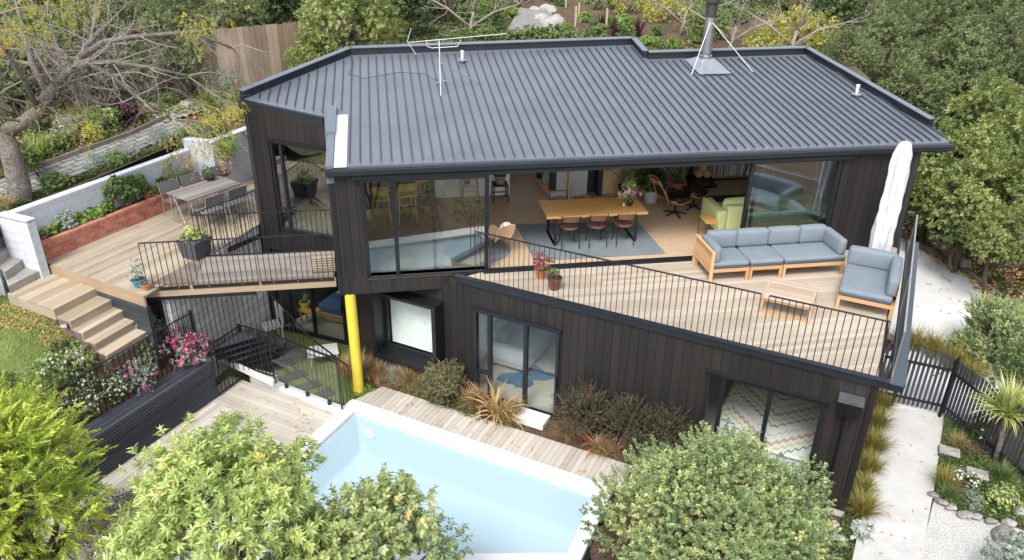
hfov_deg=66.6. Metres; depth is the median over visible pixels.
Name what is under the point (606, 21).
garden stake
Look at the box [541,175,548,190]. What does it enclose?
shelf plant
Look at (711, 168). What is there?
record shelf
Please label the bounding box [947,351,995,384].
tussock
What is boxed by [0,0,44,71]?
broadleaf tree
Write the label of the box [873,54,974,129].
broadleaf tree
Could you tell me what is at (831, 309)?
balcony railing
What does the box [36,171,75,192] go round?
garden bush
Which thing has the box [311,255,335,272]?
bamboo roll
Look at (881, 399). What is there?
tussock
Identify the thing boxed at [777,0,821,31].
broadleaf tree
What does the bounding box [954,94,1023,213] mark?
broadleaf tree
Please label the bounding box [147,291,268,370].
bar screen
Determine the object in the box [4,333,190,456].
planting bank
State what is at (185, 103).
boulder
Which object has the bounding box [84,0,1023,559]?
ground
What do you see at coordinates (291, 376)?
stepping slab
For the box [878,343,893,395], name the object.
picket fence
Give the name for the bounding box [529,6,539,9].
boulder
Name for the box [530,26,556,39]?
leafy shrub
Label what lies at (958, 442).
tussock
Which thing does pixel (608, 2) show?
slope plant
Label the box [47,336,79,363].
bank plant
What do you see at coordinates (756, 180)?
sliding door
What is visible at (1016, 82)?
broadleaf tree
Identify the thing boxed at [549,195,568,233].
dining chair
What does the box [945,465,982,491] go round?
daisy plant
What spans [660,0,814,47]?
leafless tree
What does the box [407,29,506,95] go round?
tv antenna
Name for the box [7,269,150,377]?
timber steps
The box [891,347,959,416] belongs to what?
gate
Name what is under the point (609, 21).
slope plant
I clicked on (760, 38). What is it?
broadleaf tree
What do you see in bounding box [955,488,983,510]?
lavender mound
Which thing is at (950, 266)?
broadleaf tree
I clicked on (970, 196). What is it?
broadleaf tree
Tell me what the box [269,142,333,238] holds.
wing window
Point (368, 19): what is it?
broadleaf tree
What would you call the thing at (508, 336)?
bed
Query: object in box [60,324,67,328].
edge stone
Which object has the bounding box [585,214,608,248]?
dining chair
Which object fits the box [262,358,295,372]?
stepping slab
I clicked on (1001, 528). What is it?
garden rock
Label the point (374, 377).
flax
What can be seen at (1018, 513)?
garden rock
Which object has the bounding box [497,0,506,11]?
slope plant
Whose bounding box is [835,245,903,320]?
outdoor armchair
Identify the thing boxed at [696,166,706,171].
firewood
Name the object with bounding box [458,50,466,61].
vent pipe
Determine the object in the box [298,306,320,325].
bedside stool
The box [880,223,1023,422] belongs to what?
driveway
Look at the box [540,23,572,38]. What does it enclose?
leafy shrub
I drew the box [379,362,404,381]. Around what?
sedge
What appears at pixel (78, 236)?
brick planter
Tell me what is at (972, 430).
upright shrub
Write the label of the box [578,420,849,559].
pittosporum bush
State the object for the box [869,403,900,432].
tussock
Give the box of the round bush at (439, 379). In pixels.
[418,357,468,405]
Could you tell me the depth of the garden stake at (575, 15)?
30.11 m
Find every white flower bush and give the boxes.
[40,402,70,421]
[53,385,105,419]
[95,367,132,404]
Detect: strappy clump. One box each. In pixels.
[0,193,20,210]
[17,131,60,158]
[23,128,70,155]
[149,101,162,112]
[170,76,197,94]
[170,126,188,141]
[199,83,220,102]
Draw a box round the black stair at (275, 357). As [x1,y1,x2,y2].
[193,329,301,367]
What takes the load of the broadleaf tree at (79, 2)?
on the garden ground at (669, 32)
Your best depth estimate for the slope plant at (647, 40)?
28.47 m
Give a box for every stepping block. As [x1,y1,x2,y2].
[938,444,959,461]
[965,466,988,482]
[992,488,1016,506]
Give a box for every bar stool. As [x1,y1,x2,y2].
[371,187,392,229]
[396,183,418,225]
[415,180,430,202]
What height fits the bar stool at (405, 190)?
1.025 m
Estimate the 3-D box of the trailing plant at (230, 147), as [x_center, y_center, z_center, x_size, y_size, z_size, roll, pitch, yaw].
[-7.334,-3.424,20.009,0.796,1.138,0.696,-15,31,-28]
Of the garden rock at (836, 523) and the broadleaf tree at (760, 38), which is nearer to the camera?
the garden rock at (836, 523)
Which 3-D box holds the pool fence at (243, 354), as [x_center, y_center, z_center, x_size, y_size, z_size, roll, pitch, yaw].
[-6.119,1.740,16.890,0.066,1.360,0.921,12,29,20]
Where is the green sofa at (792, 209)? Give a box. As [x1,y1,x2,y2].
[701,192,826,229]
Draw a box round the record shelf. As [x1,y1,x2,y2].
[708,164,756,180]
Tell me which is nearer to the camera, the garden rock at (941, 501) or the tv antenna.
the garden rock at (941, 501)
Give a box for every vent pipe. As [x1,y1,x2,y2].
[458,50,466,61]
[851,84,861,95]
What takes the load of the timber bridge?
attached to the terrace at (102, 267)
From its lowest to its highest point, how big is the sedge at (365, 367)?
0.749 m
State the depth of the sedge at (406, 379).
17.22 m
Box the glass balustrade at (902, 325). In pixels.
[892,215,917,376]
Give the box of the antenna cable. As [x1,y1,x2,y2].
[348,41,437,80]
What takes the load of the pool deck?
on the ground at (598, 544)
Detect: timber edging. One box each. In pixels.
[34,113,169,170]
[901,231,973,277]
[969,274,1009,299]
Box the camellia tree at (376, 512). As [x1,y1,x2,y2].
[252,461,473,559]
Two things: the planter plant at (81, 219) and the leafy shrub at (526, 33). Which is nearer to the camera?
the planter plant at (81, 219)
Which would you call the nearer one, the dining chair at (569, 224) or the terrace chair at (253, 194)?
the dining chair at (569, 224)
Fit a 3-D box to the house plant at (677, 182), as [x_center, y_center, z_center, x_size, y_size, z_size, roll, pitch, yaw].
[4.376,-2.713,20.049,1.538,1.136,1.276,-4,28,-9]
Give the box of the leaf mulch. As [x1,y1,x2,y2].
[0,89,239,175]
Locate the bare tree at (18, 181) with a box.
[0,0,291,205]
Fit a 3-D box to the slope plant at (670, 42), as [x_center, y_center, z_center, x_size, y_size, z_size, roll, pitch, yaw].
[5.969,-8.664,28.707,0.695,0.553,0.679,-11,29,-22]
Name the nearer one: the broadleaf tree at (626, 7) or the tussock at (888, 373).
the tussock at (888, 373)
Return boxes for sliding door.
[267,245,347,344]
[473,310,560,420]
[698,373,825,490]
[740,160,842,227]
[747,161,836,227]
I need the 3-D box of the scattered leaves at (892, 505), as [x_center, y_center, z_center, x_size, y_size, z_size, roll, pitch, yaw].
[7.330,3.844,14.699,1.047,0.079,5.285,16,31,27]
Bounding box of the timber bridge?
[146,250,336,297]
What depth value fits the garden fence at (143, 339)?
15.01 m
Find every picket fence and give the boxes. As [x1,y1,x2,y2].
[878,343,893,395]
[937,359,1023,478]
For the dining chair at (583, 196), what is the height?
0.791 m
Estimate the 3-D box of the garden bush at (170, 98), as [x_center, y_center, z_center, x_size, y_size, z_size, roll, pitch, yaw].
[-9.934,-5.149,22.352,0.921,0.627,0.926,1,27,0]
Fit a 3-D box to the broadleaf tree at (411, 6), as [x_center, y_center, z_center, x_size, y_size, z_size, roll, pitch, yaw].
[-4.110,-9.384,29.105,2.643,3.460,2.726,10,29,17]
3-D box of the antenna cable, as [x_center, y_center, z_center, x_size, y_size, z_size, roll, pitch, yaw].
[-3.300,-5.208,18.728,3.193,0.556,1.276,21,34,35]
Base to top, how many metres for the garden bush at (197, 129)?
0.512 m
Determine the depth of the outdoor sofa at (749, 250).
16.18 m
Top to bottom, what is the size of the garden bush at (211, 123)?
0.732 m
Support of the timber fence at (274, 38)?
on the garden ground at (669, 32)
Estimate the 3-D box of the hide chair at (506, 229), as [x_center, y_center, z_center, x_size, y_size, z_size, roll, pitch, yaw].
[-0.352,-0.971,16.856,0.520,0.844,0.909,-17,32,-31]
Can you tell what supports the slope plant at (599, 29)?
on the garden ground at (669, 32)
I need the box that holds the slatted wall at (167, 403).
[0,358,217,541]
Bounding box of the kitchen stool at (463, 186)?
[461,178,479,203]
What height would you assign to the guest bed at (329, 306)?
0.572 m
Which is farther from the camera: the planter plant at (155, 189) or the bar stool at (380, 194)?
the planter plant at (155, 189)
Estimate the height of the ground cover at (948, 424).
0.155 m
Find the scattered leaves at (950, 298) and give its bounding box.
[919,255,964,341]
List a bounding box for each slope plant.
[426,13,439,22]
[453,24,464,33]
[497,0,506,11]
[503,5,518,18]
[510,0,521,6]
[555,0,564,5]
[559,20,574,30]
[576,11,591,22]
[580,28,590,37]
[588,19,596,26]
[588,22,608,36]
[590,0,603,9]
[600,13,616,26]
[605,0,618,7]
[611,16,630,31]
[615,22,636,36]
[617,13,633,22]
[638,34,650,44]
[644,33,662,49]
[650,24,662,34]
[654,42,667,49]
[664,37,685,48]
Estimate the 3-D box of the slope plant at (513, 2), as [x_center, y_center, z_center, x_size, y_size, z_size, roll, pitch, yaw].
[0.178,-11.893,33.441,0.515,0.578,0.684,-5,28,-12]
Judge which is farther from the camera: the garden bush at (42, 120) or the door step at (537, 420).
the garden bush at (42, 120)
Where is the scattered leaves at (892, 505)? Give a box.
[880,409,940,553]
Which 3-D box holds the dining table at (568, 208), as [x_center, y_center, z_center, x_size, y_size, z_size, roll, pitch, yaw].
[1.799,-1.327,17.696,2.280,0.755,1.041,-4,27,-9]
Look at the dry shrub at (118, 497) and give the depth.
12.20 m
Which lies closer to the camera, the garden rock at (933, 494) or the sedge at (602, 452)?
the garden rock at (933, 494)
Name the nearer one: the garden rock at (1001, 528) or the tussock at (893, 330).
the garden rock at (1001, 528)
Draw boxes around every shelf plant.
[535,173,543,178]
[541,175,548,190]
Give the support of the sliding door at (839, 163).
in the house
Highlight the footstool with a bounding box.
[681,184,708,210]
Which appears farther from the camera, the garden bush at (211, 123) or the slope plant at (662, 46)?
the slope plant at (662, 46)
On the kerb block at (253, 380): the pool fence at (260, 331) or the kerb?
the pool fence at (260, 331)
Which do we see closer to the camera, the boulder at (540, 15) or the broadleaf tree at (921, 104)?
the broadleaf tree at (921, 104)
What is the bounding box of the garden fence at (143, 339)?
[38,310,200,448]
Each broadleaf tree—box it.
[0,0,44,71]
[0,0,105,31]
[0,26,55,114]
[2,1,105,110]
[13,48,90,107]
[25,0,168,98]
[57,0,169,34]
[79,50,144,93]
[107,0,226,88]
[110,14,203,92]
[135,53,173,78]
[156,0,271,66]
[223,0,309,26]
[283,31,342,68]
[292,0,407,60]
[366,0,434,41]
[413,0,473,23]
[453,0,508,31]
[610,0,652,14]
[641,0,694,25]
[682,4,730,41]
[718,0,779,8]
[742,23,796,46]
[762,0,840,46]
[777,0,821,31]
[799,0,889,40]
[803,26,861,57]
[815,0,933,97]
[819,23,885,72]
[845,0,979,70]
[866,23,1023,118]
[870,0,956,35]
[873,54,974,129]
[876,0,1023,69]
[903,182,957,245]
[905,96,979,208]
[907,141,1023,271]
[910,0,1023,102]
[913,116,1002,244]
[929,0,1020,34]
[933,67,1023,155]
[934,206,987,272]
[948,41,1023,119]
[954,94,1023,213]
[957,202,1023,294]
[964,0,1023,55]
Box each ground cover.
[0,89,239,175]
[0,133,177,207]
[13,0,445,65]
[343,379,374,399]
[395,385,526,430]
[398,0,515,43]
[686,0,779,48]
[831,410,883,559]
[934,414,1023,528]
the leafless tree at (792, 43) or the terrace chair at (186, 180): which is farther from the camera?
the leafless tree at (792, 43)
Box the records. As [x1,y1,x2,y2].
[714,164,749,176]
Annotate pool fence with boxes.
[209,324,248,394]
[240,325,272,375]
[267,332,342,409]
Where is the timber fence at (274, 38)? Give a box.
[0,11,359,112]
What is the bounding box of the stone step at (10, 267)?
[0,257,23,279]
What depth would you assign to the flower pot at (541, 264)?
15.80 m
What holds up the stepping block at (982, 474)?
on the garden bed at (974, 447)
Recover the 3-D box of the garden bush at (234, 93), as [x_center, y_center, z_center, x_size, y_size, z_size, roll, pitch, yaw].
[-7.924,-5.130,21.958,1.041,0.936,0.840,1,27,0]
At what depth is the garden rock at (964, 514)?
13.95 m
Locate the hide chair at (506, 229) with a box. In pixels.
[477,222,514,255]
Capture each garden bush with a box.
[0,75,49,115]
[0,142,23,171]
[16,138,45,175]
[22,104,61,133]
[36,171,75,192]
[47,132,73,153]
[49,112,86,141]
[55,78,97,108]
[70,119,108,142]
[81,151,115,170]
[82,104,121,128]
[92,89,124,112]
[101,150,128,168]
[104,139,140,161]
[108,99,143,125]
[141,126,171,149]
[149,89,182,107]
[185,122,207,137]
[192,60,241,94]
[198,111,223,137]
[209,82,239,106]
[226,106,244,121]
[228,13,272,65]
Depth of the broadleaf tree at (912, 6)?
29.56 m
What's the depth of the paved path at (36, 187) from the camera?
17.54 m
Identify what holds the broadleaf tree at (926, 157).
on the ground at (598, 544)
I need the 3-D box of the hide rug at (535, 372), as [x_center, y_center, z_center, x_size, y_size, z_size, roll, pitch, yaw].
[0.328,2.175,17.658,1.265,0.010,0.823,-18,32,-32]
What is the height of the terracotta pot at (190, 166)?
0.776 m
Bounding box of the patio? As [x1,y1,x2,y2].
[214,328,354,405]
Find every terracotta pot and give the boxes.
[37,226,48,239]
[141,188,152,198]
[160,160,175,179]
[166,154,183,185]
[180,154,196,172]
[180,168,189,183]
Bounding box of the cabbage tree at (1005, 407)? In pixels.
[962,369,1023,463]
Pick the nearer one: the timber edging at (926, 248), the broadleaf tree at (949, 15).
the timber edging at (926, 248)
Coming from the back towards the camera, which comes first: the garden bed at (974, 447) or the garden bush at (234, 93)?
the garden bush at (234, 93)
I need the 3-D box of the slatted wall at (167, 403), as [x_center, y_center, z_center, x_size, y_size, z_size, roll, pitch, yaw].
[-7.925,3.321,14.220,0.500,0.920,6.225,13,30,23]
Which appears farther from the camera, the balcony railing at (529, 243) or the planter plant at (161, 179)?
the planter plant at (161, 179)
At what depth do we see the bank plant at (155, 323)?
16.16 m
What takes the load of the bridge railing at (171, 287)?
attached to the timber bridge
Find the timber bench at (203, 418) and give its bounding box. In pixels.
[3,403,238,559]
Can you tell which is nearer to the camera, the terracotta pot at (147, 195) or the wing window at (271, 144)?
the wing window at (271, 144)
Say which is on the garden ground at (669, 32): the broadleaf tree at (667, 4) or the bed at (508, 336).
the broadleaf tree at (667, 4)
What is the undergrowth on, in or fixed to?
on the ground at (598, 544)
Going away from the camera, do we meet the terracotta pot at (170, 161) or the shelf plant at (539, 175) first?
the terracotta pot at (170, 161)
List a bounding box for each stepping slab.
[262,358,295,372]
[279,369,307,382]
[293,379,320,390]
[312,387,334,397]
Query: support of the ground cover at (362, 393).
on the planting strip
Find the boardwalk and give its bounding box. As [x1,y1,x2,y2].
[355,386,636,492]
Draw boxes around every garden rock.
[831,521,839,527]
[831,534,845,541]
[927,491,938,498]
[934,497,949,505]
[945,503,957,510]
[957,510,973,518]
[973,513,982,519]
[985,517,997,523]
[991,524,1017,544]
[1001,517,1016,526]
[1011,505,1023,516]
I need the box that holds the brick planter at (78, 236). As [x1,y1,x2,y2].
[41,177,203,268]
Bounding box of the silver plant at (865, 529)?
[849,518,876,545]
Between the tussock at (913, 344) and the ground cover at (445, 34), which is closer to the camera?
the tussock at (913, 344)
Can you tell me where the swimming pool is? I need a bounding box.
[174,399,611,559]
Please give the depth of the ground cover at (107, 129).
21.42 m
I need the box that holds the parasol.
[869,141,912,251]
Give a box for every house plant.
[494,174,505,184]
[608,168,640,196]
[633,167,668,202]
[665,166,707,190]
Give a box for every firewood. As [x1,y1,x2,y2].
[693,167,702,177]
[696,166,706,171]
[703,169,710,177]
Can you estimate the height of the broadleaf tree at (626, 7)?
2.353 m
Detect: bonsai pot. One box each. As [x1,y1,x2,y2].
[201,165,215,180]
[216,155,231,176]
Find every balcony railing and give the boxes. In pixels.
[475,231,619,311]
[621,264,761,345]
[760,295,890,375]
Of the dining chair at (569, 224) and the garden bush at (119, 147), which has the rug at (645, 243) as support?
the dining chair at (569, 224)
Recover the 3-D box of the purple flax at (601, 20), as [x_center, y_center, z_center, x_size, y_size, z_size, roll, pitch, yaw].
[3.400,-9.880,29.565,1.110,0.975,1.049,5,27,9]
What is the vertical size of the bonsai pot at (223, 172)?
0.546 m
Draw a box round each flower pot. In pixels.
[532,250,553,278]
[547,265,562,290]
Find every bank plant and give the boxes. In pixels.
[0,368,30,403]
[25,361,71,388]
[32,349,74,375]
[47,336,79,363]
[58,340,97,374]
[64,367,101,394]
[132,341,164,364]
[134,313,166,340]
[155,321,191,344]
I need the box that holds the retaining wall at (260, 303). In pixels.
[161,227,271,377]
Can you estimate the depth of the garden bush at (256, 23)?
24.71 m
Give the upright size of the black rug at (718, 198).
0.012 m
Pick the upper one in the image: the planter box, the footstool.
the footstool
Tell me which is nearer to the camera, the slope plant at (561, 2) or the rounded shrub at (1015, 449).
the rounded shrub at (1015, 449)
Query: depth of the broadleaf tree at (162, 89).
21.88 m
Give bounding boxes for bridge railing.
[138,240,189,290]
[184,237,259,288]
[192,209,334,256]
[254,233,334,284]
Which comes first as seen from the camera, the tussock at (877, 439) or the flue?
the tussock at (877, 439)
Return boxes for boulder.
[179,101,194,106]
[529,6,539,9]
[534,13,547,18]
[539,4,556,12]
[539,14,564,25]
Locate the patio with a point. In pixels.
(341, 347)
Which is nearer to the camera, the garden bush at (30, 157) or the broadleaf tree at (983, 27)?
the garden bush at (30, 157)
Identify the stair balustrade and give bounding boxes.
[262,291,317,387]
[313,340,350,404]
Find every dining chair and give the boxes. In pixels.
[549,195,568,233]
[558,216,580,248]
[575,194,593,232]
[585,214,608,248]
[600,193,619,231]
[611,213,636,246]
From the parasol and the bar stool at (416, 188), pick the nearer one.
the parasol
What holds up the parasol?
on the house
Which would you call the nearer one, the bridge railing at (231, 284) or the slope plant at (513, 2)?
the bridge railing at (231, 284)
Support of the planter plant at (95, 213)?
in the brick planter at (78, 236)
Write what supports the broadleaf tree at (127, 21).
on the garden ground at (669, 32)
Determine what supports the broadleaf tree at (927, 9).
on the ground at (598, 544)
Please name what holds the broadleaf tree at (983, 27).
on the ground at (598, 544)
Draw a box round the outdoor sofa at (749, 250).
[692,224,846,283]
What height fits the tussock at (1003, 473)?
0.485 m
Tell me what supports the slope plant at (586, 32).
on the garden ground at (669, 32)
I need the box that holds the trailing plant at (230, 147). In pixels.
[212,125,240,165]
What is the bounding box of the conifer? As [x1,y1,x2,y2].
[0,368,126,559]
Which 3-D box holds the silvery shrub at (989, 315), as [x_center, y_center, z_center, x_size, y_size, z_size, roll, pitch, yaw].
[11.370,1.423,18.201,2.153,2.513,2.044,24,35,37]
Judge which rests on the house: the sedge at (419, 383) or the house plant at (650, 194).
the house plant at (650, 194)
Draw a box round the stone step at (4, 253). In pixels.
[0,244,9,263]
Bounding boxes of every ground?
[0,0,870,211]
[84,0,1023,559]
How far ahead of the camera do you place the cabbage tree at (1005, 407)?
14.74 m
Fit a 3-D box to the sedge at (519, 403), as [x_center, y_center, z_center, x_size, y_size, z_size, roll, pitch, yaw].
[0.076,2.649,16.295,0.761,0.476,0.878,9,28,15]
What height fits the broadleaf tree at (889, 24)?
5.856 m
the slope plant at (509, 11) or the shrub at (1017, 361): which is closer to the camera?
the shrub at (1017, 361)
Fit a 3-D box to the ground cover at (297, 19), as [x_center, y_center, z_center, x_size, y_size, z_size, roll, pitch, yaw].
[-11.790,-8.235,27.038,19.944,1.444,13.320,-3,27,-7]
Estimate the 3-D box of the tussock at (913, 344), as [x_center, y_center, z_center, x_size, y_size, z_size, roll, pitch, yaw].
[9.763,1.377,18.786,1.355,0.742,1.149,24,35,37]
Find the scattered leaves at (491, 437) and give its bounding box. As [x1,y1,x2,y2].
[379,395,585,472]
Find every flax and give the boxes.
[363,367,385,385]
[458,380,512,420]
[464,375,527,431]
[570,427,616,457]
[592,10,612,25]
[603,12,627,36]
[603,434,626,455]
[629,14,647,36]
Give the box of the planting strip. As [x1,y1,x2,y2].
[346,364,646,467]
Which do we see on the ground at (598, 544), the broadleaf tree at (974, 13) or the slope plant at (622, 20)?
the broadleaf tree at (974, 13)
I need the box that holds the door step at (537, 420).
[510,404,549,430]
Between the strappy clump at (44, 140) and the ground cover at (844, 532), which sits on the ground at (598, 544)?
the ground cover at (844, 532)
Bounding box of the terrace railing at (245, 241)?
[191,190,260,252]
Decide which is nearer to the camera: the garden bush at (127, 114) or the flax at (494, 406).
the flax at (494, 406)
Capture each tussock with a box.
[843,480,893,523]
[852,466,887,494]
[857,443,893,479]
[864,422,905,457]
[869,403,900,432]
[875,388,902,413]
[883,362,907,380]
[887,325,916,341]
[892,322,935,350]
[915,326,964,358]
[922,458,965,491]
[930,336,982,368]
[933,480,961,501]
[942,428,973,449]
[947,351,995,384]
[978,456,1020,483]
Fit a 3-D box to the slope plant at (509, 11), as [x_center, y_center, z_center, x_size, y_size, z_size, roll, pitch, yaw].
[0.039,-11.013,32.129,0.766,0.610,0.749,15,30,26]
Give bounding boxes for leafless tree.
[414,0,534,34]
[630,0,754,39]
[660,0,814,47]
[726,0,875,45]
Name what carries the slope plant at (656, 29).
on the garden ground at (669, 32)
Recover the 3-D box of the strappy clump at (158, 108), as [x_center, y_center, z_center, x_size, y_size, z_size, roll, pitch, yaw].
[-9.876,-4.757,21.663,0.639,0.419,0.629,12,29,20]
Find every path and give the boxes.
[0,172,45,198]
[36,120,184,184]
[149,97,208,122]
[852,407,944,559]
[921,500,1023,559]
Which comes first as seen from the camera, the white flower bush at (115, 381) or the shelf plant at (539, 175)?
the white flower bush at (115, 381)
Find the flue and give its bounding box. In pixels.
[686,0,752,74]
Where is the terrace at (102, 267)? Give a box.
[47,179,259,369]
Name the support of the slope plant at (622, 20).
on the garden ground at (669, 32)
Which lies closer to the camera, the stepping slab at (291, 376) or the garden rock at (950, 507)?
the garden rock at (950, 507)
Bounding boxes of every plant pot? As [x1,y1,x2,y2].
[126,258,145,288]
[139,281,150,290]
[297,293,309,309]
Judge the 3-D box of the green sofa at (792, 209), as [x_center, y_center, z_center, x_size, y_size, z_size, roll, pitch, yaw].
[5.980,-1.699,18.516,2.756,0.770,0.975,-4,27,-9]
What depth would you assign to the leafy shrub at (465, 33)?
25.51 m
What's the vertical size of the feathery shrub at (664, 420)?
1.432 m
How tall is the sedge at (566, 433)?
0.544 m
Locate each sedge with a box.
[319,351,362,382]
[339,347,382,384]
[362,357,403,386]
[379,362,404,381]
[386,363,422,391]
[409,372,425,392]
[454,379,490,409]
[486,398,526,429]
[500,395,532,418]
[548,415,586,440]
[581,433,617,462]
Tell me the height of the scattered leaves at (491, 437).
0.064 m
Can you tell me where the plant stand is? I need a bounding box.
[491,180,508,202]
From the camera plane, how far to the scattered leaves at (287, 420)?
16.25 m
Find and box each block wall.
[0,148,193,277]
[0,268,9,295]
[182,126,252,192]
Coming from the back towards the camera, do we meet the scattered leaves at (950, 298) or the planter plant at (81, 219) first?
the scattered leaves at (950, 298)
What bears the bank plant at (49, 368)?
on the planting bank
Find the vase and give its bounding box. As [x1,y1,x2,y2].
[616,181,642,202]
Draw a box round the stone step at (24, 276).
[5,267,40,292]
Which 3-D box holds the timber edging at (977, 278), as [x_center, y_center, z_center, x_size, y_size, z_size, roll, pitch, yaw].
[13.308,0.255,21.727,0.100,0.160,1.612,-2,27,-6]
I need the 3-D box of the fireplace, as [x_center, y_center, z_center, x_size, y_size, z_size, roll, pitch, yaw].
[5.136,-4.005,20.647,0.832,2.892,1.519,1,27,0]
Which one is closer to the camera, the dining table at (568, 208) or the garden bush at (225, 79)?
the dining table at (568, 208)
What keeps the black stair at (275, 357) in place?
on the white stringer
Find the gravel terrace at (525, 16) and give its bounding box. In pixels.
[507,7,551,32]
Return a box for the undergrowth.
[867,4,1023,303]
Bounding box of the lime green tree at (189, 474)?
[94,409,339,559]
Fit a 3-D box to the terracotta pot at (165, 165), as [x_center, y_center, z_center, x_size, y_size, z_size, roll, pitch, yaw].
[-8.524,-2.614,19.397,0.351,0.843,0.412,-10,29,-20]
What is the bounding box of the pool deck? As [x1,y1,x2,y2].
[1,376,334,559]
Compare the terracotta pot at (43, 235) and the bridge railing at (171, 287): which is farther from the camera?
the terracotta pot at (43, 235)
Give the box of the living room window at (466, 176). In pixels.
[360,173,488,275]
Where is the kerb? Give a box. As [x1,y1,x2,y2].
[271,381,348,414]
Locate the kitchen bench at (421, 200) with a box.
[364,181,426,208]
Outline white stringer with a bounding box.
[212,356,274,385]
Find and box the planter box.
[175,224,210,260]
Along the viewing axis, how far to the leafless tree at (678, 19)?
29.57 m
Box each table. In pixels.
[167,176,243,227]
[307,343,338,365]
[538,196,647,245]
[697,214,717,233]
[759,277,818,322]
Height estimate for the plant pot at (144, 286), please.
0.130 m
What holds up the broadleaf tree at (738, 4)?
on the garden ground at (669, 32)
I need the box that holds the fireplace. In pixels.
[685,166,716,188]
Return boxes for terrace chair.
[157,177,196,220]
[179,170,215,213]
[193,192,229,229]
[201,165,235,205]
[217,184,250,222]
[242,186,258,213]
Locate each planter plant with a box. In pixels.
[47,220,62,234]
[54,209,78,229]
[68,211,91,225]
[84,207,106,220]
[96,198,115,213]
[100,174,146,206]
[122,172,148,200]
[142,183,159,198]
[155,175,177,183]
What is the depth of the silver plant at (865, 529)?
13.39 m
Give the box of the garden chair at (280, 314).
[260,301,284,341]
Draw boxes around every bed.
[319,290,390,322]
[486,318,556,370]
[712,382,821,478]
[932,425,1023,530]
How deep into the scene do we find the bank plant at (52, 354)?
14.57 m
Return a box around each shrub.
[58,484,181,559]
[108,355,157,395]
[157,326,213,369]
[449,28,483,41]
[475,25,503,40]
[494,28,523,40]
[510,24,542,39]
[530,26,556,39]
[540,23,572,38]
[549,28,584,38]
[549,377,617,438]
[594,391,660,450]
[625,400,696,454]
[945,290,1023,385]
[965,411,997,446]
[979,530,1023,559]
[980,481,1023,512]
[988,340,1023,392]
[1003,440,1023,457]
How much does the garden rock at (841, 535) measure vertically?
0.094 m
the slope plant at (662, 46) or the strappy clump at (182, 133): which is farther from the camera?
the slope plant at (662, 46)
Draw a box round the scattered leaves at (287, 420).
[240,388,328,444]
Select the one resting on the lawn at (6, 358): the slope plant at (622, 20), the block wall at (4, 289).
the block wall at (4, 289)
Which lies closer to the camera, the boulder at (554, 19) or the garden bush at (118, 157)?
the garden bush at (118, 157)
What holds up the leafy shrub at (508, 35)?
on the garden ground at (669, 32)
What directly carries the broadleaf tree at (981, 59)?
on the ground at (598, 544)
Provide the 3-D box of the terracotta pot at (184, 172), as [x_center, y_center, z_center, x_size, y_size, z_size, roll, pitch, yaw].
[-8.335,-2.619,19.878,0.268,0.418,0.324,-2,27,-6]
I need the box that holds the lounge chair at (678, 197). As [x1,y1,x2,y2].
[649,175,691,218]
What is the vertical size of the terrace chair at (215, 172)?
0.865 m
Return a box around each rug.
[444,236,509,263]
[496,365,554,387]
[516,222,665,259]
[706,194,758,201]
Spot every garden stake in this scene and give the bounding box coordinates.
[574,6,576,25]
[605,8,607,35]
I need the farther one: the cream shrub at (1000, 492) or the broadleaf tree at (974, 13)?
the broadleaf tree at (974, 13)
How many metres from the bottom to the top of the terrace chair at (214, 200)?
0.865 m
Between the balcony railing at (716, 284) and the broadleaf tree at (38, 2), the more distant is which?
the broadleaf tree at (38, 2)
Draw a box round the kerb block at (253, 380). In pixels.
[250,369,278,389]
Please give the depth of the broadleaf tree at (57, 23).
20.46 m
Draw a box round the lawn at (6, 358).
[0,294,84,403]
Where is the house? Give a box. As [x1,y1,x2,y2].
[238,36,955,516]
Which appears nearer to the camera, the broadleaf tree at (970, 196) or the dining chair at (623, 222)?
the dining chair at (623, 222)
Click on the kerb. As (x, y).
(292, 391)
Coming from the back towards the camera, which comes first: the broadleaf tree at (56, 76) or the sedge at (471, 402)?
the broadleaf tree at (56, 76)
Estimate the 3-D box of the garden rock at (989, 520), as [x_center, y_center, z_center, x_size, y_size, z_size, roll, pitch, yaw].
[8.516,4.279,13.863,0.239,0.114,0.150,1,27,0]
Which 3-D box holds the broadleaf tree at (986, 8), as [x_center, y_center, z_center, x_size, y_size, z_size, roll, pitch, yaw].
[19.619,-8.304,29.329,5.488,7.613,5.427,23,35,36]
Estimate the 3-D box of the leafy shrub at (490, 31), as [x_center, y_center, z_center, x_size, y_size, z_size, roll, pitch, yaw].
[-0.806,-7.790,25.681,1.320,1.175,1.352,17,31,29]
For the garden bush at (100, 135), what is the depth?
19.76 m
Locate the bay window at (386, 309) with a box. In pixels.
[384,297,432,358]
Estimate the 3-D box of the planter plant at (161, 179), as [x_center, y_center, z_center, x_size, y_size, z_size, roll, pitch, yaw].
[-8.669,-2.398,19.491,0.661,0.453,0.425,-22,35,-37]
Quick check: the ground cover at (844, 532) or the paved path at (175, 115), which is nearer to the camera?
the ground cover at (844, 532)
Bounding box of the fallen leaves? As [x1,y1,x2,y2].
[0,304,71,350]
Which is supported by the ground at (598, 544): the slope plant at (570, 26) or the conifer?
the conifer
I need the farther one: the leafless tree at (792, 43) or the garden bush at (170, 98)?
the leafless tree at (792, 43)

